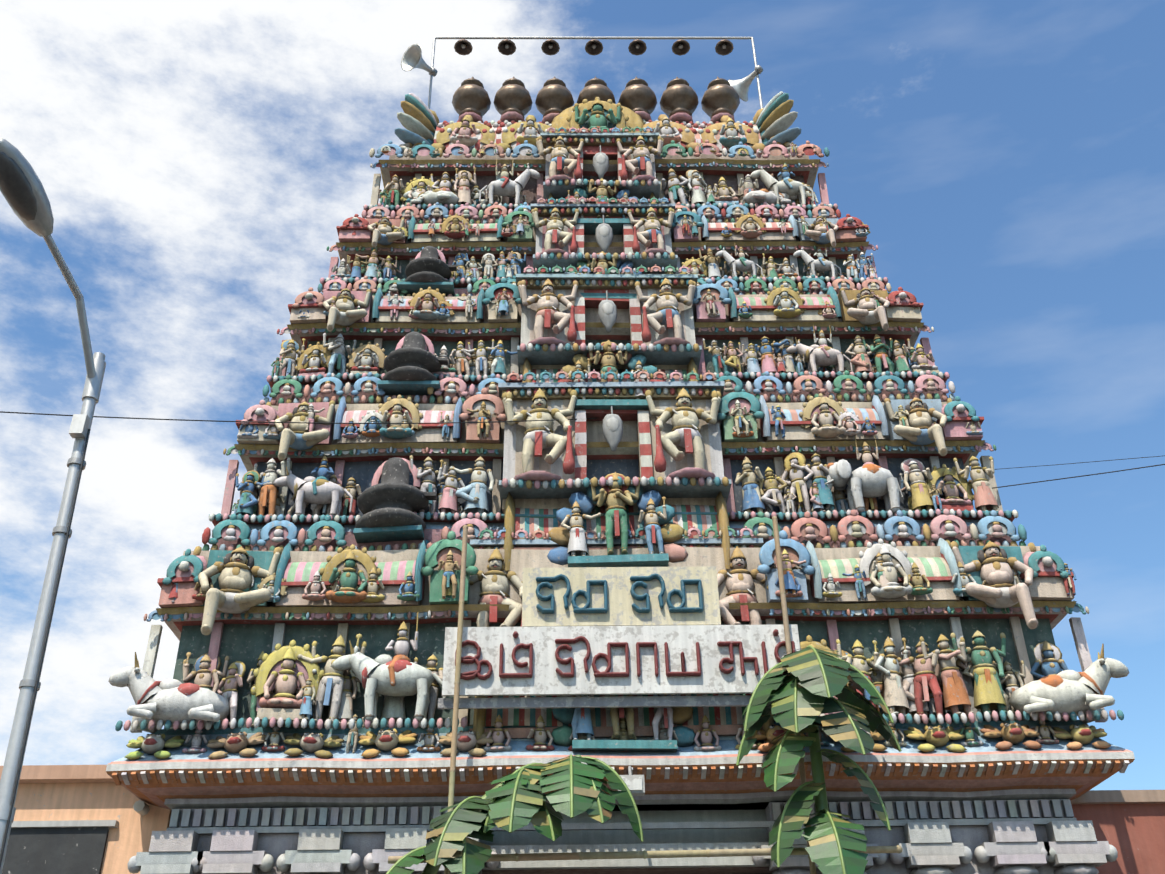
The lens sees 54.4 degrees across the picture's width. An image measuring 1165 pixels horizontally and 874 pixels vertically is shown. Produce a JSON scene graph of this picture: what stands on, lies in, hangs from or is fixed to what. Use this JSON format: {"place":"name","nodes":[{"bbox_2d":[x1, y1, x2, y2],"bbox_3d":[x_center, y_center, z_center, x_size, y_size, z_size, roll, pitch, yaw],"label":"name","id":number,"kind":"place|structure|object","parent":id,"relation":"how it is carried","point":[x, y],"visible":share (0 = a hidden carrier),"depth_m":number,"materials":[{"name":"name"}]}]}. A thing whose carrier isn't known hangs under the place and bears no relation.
{"place":"outdoors","nodes":[
{"label":"outdoors","id":0,"kind":"place"},
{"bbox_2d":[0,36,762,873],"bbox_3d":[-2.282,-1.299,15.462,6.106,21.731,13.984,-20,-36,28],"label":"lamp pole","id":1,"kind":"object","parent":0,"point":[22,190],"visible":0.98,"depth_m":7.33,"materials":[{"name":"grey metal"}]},
{"bbox_2d":[0,0,1164,789],"label":"sky","id":2,"kind":"structure","parent":0,"point":[198,164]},
{"bbox_2d":[128,799,1117,873],"bbox_3d":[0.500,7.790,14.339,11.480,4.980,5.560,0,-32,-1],"label":"temple base","id":3,"kind":"object","parent":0,"point":[1048,836],"visible":0.81,"depth_m":13.24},
{"bbox_2d":[106,92,1134,812],"bbox_3d":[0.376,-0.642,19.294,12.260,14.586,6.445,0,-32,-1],"label":"temple tower","id":4,"kind":"structure","parent":3,"relation":"on","point":[712,330],"depth_m":15.66,"materials":[{"name":"paint"}]},
{"bbox_2d":[0,411,1164,488],"bbox_3d":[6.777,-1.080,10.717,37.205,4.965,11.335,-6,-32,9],"label":"wires","id":5,"kind":"object","parent":4,"relation":"attached to","point":[527,421],"visible":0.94,"depth_m":14.53,"materials":[{"name":"black"}]},
{"bbox_2d":[452,76,739,118],"bbox_3d":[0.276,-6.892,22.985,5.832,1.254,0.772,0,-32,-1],"label":"finials","id":6,"kind":"object","parent":4,"relation":"on","point":[679,95],"visible":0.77,"depth_m":22.66,"materials":[{"name":"brown metal"}]},
{"bbox_2d":[438,566,799,795],"bbox_3d":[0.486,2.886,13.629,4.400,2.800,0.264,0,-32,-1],"label":"sign boards","id":7,"kind":"object","parent":4,"relation":"attached to","point":[621,620],"visible":0.83,"depth_m":13.68,"materials":[{"name":"white paint"}]},
{"bbox_2d":[455,573,795,679],"bbox_3d":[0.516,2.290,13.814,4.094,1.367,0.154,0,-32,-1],"label":"sign letters","id":8,"kind":"object","parent":7,"relation":"attached to","point":[545,581],"visible":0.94,"depth_m":13.63,"materials":[{"name":"brown paint"}]},
{"label":"ground","id":9,"kind":"structure","parent":0,"visible":0},
{"bbox_2d":[0,765,1164,873],"bbox_3d":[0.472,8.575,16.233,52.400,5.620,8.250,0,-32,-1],"label":"background buildings","id":10,"kind":"structure","parent":9,"relation":"on","point":[81,819],"depth_m":14.04,"materials":[{"name":"paint"}]},
{"bbox_2d":[388,516,901,873],"bbox_3d":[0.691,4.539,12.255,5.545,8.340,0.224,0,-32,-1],"label":"bamboo poles","id":11,"kind":"object","parent":9,"relation":"on","point":[644,854],"visible":0.71,"depth_m":12.23,"materials":[{"name":"brown wood"}]},
{"bbox_2d":[386,645,901,873],"bbox_3d":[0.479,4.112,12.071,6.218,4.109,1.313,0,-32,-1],"label":"banana plants","id":12,"kind":"object","parent":11,"relation":"attached to","point":[817,683],"visible":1,"depth_m":12.11,"materials":[{"name":"green plant"}]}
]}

